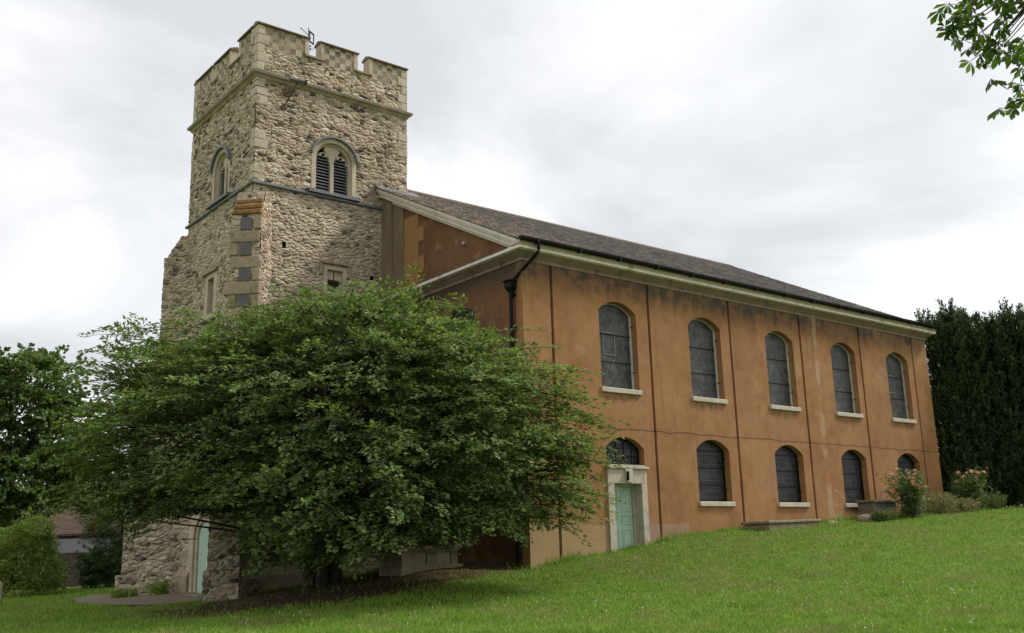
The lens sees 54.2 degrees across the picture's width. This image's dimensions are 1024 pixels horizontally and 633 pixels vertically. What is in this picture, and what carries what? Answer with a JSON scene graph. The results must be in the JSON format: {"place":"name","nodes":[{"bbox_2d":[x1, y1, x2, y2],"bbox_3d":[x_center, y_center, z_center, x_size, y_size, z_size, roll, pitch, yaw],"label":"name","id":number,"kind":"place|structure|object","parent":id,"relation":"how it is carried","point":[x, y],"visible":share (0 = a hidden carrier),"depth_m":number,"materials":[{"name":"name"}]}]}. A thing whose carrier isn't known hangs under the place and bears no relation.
{"place":"outdoors","nodes":[
{"label":"outdoors","id":0,"kind":"place"},
{"bbox_2d":[72,592,201,604],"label":"path","id":1,"kind":"structure","parent":0,"point":[153,598],"depth_m":34.06,"materials":[{"name":"grey concrete"}]},
{"bbox_2d":[0,504,1023,632],"bbox_3d":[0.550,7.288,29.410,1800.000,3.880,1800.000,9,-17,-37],"label":"ground","id":2,"kind":"structure","parent":0,"point":[354,588],"depth_m":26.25,"materials":[{"name":"green plant"}]},
{"bbox_2d":[0,581,3,603],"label":"headstone","id":3,"kind":"object","parent":2,"relation":"on","point":[1,589],"visible":1,"depth_m":32.91,"materials":[{"name":"stone"}]},
{"bbox_2d":[8,589,37,597],"bbox_3d":[-19.641,11.107,40.143,1.168,0.339,0.665,9,-17,-37],"label":"weed","id":4,"kind":"object","parent":2,"relation":"on","point":[21,593],"visible":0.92,"depth_m":39.98,"materials":[{"name":"green plant"}]},
{"bbox_2d":[0,507,70,596],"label":"flowering shrub","id":5,"kind":"object","parent":2,"relation":"on","point":[11,550],"visible":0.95,"depth_m":41.48,"materials":[{"name":"green plant"}]},
{"bbox_2d":[0,532,72,593],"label":"dark shrub","id":6,"kind":"object","parent":2,"relation":"on","point":[57,585],"visible":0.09,"depth_m":46.41,"materials":[{"name":"green plant"}]},
{"bbox_2d":[1,552,110,587],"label":"board fence","id":7,"kind":"object","parent":2,"relation":"on","point":[70,562],"visible":0.06,"depth_m":52.21,"materials":[{"name":"wood"}]},
{"bbox_2d":[0,342,126,541],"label":"sycamore","id":8,"kind":"object","parent":2,"relation":"on","point":[16,462],"visible":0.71,"depth_m":53.36,"materials":[{"name":"green plant"}]},
{"bbox_2d":[18,486,120,554],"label":"brick house","id":9,"kind":"structure","parent":2,"relation":"on","point":[69,531],"depth_m":64.97,"materials":[{"name":"brick"}]},
{"bbox_2d":[69,543,121,588],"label":"laurel bush","id":10,"kind":"object","parent":2,"relation":"on","point":[106,566],"visible":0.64,"depth_m":45.58,"materials":[{"name":"green plant"}]},
{"bbox_2d":[75,469,126,573],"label":"yew bush","id":11,"kind":"object","parent":2,"relation":"on","point":[107,533],"visible":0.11,"depth_m":47.22,"materials":[{"name":"green plant"}]},
{"bbox_2d":[109,587,139,597],"bbox_3d":[-13.901,9.886,35.819,1.038,0.410,0.729,9,-17,-37],"label":"weed","id":12,"kind":"object","parent":2,"relation":"on","point":[117,593],"visible":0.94,"depth_m":35.69,"materials":[{"name":"green plant"}]},
{"bbox_2d":[143,579,177,595],"bbox_3d":[-12.533,9.684,35.720,0.832,0.645,1.077,-10,-16,32],"label":"weed","id":13,"kind":"object","parent":2,"relation":"on","point":[162,588],"visible":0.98,"depth_m":35.54,"materials":[{"name":"green plant"}]},
{"bbox_2d":[27,261,628,589],"bbox_3d":[-5.475,3.219,27.898,12.745,8.988,15.238,9,-17,-37],"label":"spreading tree","id":14,"kind":"object","parent":2,"relation":"on","point":[322,530],"visible":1,"depth_m":25.77,"materials":[{"name":"green plant"}]},
{"bbox_2d":[379,544,462,575],"bbox_3d":[-2.671,7.184,29.374,2.306,0.918,1.100,11,-18,-42],"label":"chest tomb","id":15,"kind":"object","parent":2,"relation":"on","point":[411,560],"visible":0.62,"depth_m":28.84,"materials":[{"name":"stone"}]},
{"bbox_2d":[114,21,943,601],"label":"church","id":16,"kind":"structure","parent":2,"relation":"on","point":[734,395],"depth_m":36.76,"materials":[{"name":"brown stone"}]},
{"bbox_2d":[197,522,208,592],"bbox_3d":[-10.738,8.476,35.096,0.066,2.710,1.440,9,-17,-37],"label":"west door","id":17,"kind":"structure","parent":16,"relation":"in","point":[204,533],"depth_m":35.28,"materials":[{"name":"green paint"}]},
{"bbox_2d":[199,266,218,324],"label":"slit window","id":18,"kind":"structure","parent":16,"relation":"in","point":[210,280],"depth_m":37.54,"materials":[{"name":"stone"}]},
{"bbox_2d":[206,145,230,209],"bbox_3d":[-10.932,-5.358,38.062,0.650,2.240,1.940,9,-17,-37],"label":"belfry window","id":19,"kind":"structure","parent":16,"relation":"in","point":[220,165],"depth_m":38.38,"materials":[{"name":"stone"}]},
{"bbox_2d":[281,76,306,109],"bbox_3d":[-8.042,-8.199,36.843,0.718,1.098,0.760,9,-17,-37],"label":"floodlight","id":20,"kind":"object","parent":16,"relation":"attached to","point":[297,81],"visible":1,"depth_m":36.78,"materials":[{"name":"metal"}]},
{"bbox_2d":[300,28,313,50],"bbox_3d":[-8.006,-10.125,38.999,0.452,2.550,0.416,-2,-13,4],"label":"weather vane","id":21,"kind":"object","parent":16,"relation":"on","point":[309,32],"visible":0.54,"depth_m":39.26,"materials":[{"name":"black metal"}]},
{"bbox_2d":[307,136,360,201],"bbox_3d":[-6.799,-5.591,37.797,2.140,2.390,0.650,9,-17,-37],"label":"belfry window","id":22,"kind":"structure","parent":16,"relation":"in","point":[334,161],"depth_m":37.91,"materials":[{"name":"stone"}]},
{"bbox_2d":[319,259,350,295],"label":"label window","id":23,"kind":"structure","parent":16,"relation":"in","point":[334,276],"depth_m":36.90,"materials":[{"name":"stone"}]},
{"bbox_2d":[451,308,474,380],"bbox_3d":[-1.547,1.169,33.800,0.060,2.975,1.750,9,-17,-37],"label":"window","id":24,"kind":"structure","parent":16,"relation":"in","point":[462,314],"depth_m":34.12,"materials":[{"name":"grey glass"}]},
{"bbox_2d":[598,303,642,395],"bbox_3d":[3.517,1.057,33.583,1.870,3.130,0.400,9,-17,-37],"label":"window","id":25,"kind":"structure","parent":16,"relation":"in","point":[615,327],"depth_m":33.78,"materials":[{"name":"grey glass"}]},
{"bbox_2d":[614,487,633,548],"bbox_3d":[3.507,6.632,32.533,1.280,2.360,0.075,9,-17,-37],"label":"door","id":26,"kind":"structure","parent":16,"relation":"in","point":[624,526],"depth_m":32.64,"materials":[{"name":"green paint"}]},
{"bbox_2d":[688,319,727,403],"bbox_3d":[6.959,1.589,36.253,1.870,3.130,0.400,9,-17,-37],"label":"window","id":27,"kind":"structure","parent":16,"relation":"in","point":[702,348],"depth_m":36.47,"materials":[{"name":"grey glass"}]},
{"bbox_2d":[696,440,735,506],"bbox_3d":[7.068,5.532,35.327,1.870,2.335,0.400,9,-17,-37],"label":"window","id":28,"kind":"structure","parent":16,"relation":"in","point":[710,457],"depth_m":35.53,"materials":[{"name":"grey glass"}]},
{"bbox_2d":[765,332,800,411],"bbox_3d":[10.393,2.119,38.917,1.870,3.130,0.400,9,-17,-37],"label":"window","id":29,"kind":"structure","parent":16,"relation":"in","point":[780,393],"depth_m":39.15,"materials":[{"name":"grey glass"}]},
{"bbox_2d":[775,446,809,506],"bbox_3d":[10.502,6.063,37.992,1.870,2.335,0.400,9,-17,-37],"label":"window","id":30,"kind":"structure","parent":16,"relation":"in","point":[786,460],"depth_m":38.22,"materials":[{"name":"grey glass"}]},
{"bbox_2d":[830,344,863,417],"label":"window","id":31,"kind":"structure","parent":16,"relation":"in","point":[840,358],"depth_m":41.78,"materials":[{"name":"grey glass"}]},
{"bbox_2d":[841,450,864,507],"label":"window","id":32,"kind":"structure","parent":16,"relation":"in","point":[851,463],"depth_m":40.86,"materials":[{"name":"grey glass"}]},
{"bbox_2d":[880,488,894,499],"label":"cellar door","id":33,"kind":"structure","parent":16,"relation":"in","point":[883,490],"depth_m":41.52,"materials":[{"name":"brown paint"}]},
{"bbox_2d":[886,353,916,423],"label":"window","id":34,"kind":"structure","parent":16,"relation":"in","point":[895,371],"depth_m":44.29,"materials":[{"name":"grey glass"}]},
{"bbox_2d":[897,454,920,507],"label":"window","id":35,"kind":"structure","parent":16,"relation":"in","point":[904,462],"depth_m":43.52,"materials":[{"name":"grey glass"}]},
{"bbox_2d":[245,581,1010,632],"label":"clover flowers","id":36,"kind":"object","parent":2,"relation":"on","point":[721,595],"visible":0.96,"depth_m":21.18,"materials":[{"name":"beige plant"}]},
{"bbox_2d":[741,519,821,530],"bbox_3d":[9.571,7.455,35.407,3.030,0.522,1.230,9,-17,-37],"label":"chest tomb","id":37,"kind":"object","parent":2,"relation":"on","point":[771,525],"visible":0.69,"depth_m":34.66,"materials":[{"name":"stone"}]},
{"bbox_2d":[857,514,873,521],"bbox_3d":[13.486,7.767,38.127,0.901,0.507,0.568,9,-17,-37],"label":"stone","id":38,"kind":"object","parent":2,"relation":"on","point":[865,517],"visible":0.56,"depth_m":37.88,"materials":[{"name":"stone"}]},
{"bbox_2d":[855,500,897,514],"bbox_3d":[14.524,7.795,39.687,1.790,0.970,0.840,9,-17,-37],"label":"block tomb","id":39,"kind":"object","parent":2,"relation":"on","point":[866,506],"visible":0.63,"depth_m":39.29,"materials":[{"name":"grey stone"}]},
{"bbox_2d":[870,509,898,520],"bbox_3d":[14.129,7.530,37.948,1.206,0.484,0.921,9,-17,-37],"label":"border plant","id":40,"kind":"object","parent":2,"relation":"on","point":[882,515],"visible":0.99,"depth_m":37.74,"materials":[{"name":"green plant"}]},
{"bbox_2d":[875,466,930,517],"bbox_3d":[15.657,6.961,39.265,2.686,2.192,1.955,9,-17,-37],"label":"rose bush","id":41,"kind":"object","parent":2,"relation":"on","point":[910,494],"visible":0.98,"depth_m":38.94,"materials":[{"name":"green plant"}]},
{"bbox_2d":[921,490,961,513],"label":"border plant","id":42,"kind":"object","parent":2,"relation":"on","point":[946,503],"visible":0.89,"depth_m":40.13,"materials":[{"name":"green plant"}]},
{"bbox_2d":[913,298,1017,503],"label":"irish yew","id":43,"kind":"object","parent":2,"relation":"on","point":[958,387],"visible":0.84,"depth_m":46.54,"materials":[{"name":"green plant"}]},
{"bbox_2d":[949,497,981,511],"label":"border plant","id":44,"kind":"object","parent":2,"relation":"on","point":[968,505],"visible":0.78,"depth_m":41.04,"materials":[{"name":"green plant"}]},
{"bbox_2d":[948,466,990,509],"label":"rose bush","id":45,"kind":"object","parent":2,"relation":"on","point":[964,488],"visible":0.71,"depth_m":42.42,"materials":[{"name":"green plant"}]},
{"bbox_2d":[926,0,1023,120],"bbox_3d":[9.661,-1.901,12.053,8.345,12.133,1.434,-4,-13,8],"label":"horse chestnut","id":46,"kind":"object","parent":2,"relation":"on","point":[988,53],"visible":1,"depth_m":13.12,"materials":[{"name":"green plant"}]},
{"bbox_2d":[954,312,1020,505],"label":"irish yew","id":47,"kind":"object","parent":2,"relation":"on","point":[984,313],"depth_m":50.43,"materials":[{"name":"green plant"}]},
{"bbox_2d":[978,491,1007,508],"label":"border plant","id":48,"kind":"object","parent":2,"relation":"on","point":[996,499],"visible":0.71,"depth_m":42.90,"materials":[{"name":"green plant"}]},
{"bbox_2d":[972,297,1023,504],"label":"irish yew","id":49,"kind":"object","parent":2,"relation":"on","point":[1005,331],"visible":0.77,"depth_m":46.48,"materials":[{"name":"green plant"}]},
{"bbox_2d":[0,0,1023,506],"label":"sky","id":50,"kind":"structure","parent":0,"point":[840,149],"materials":[{"name":"white"}]}
]}

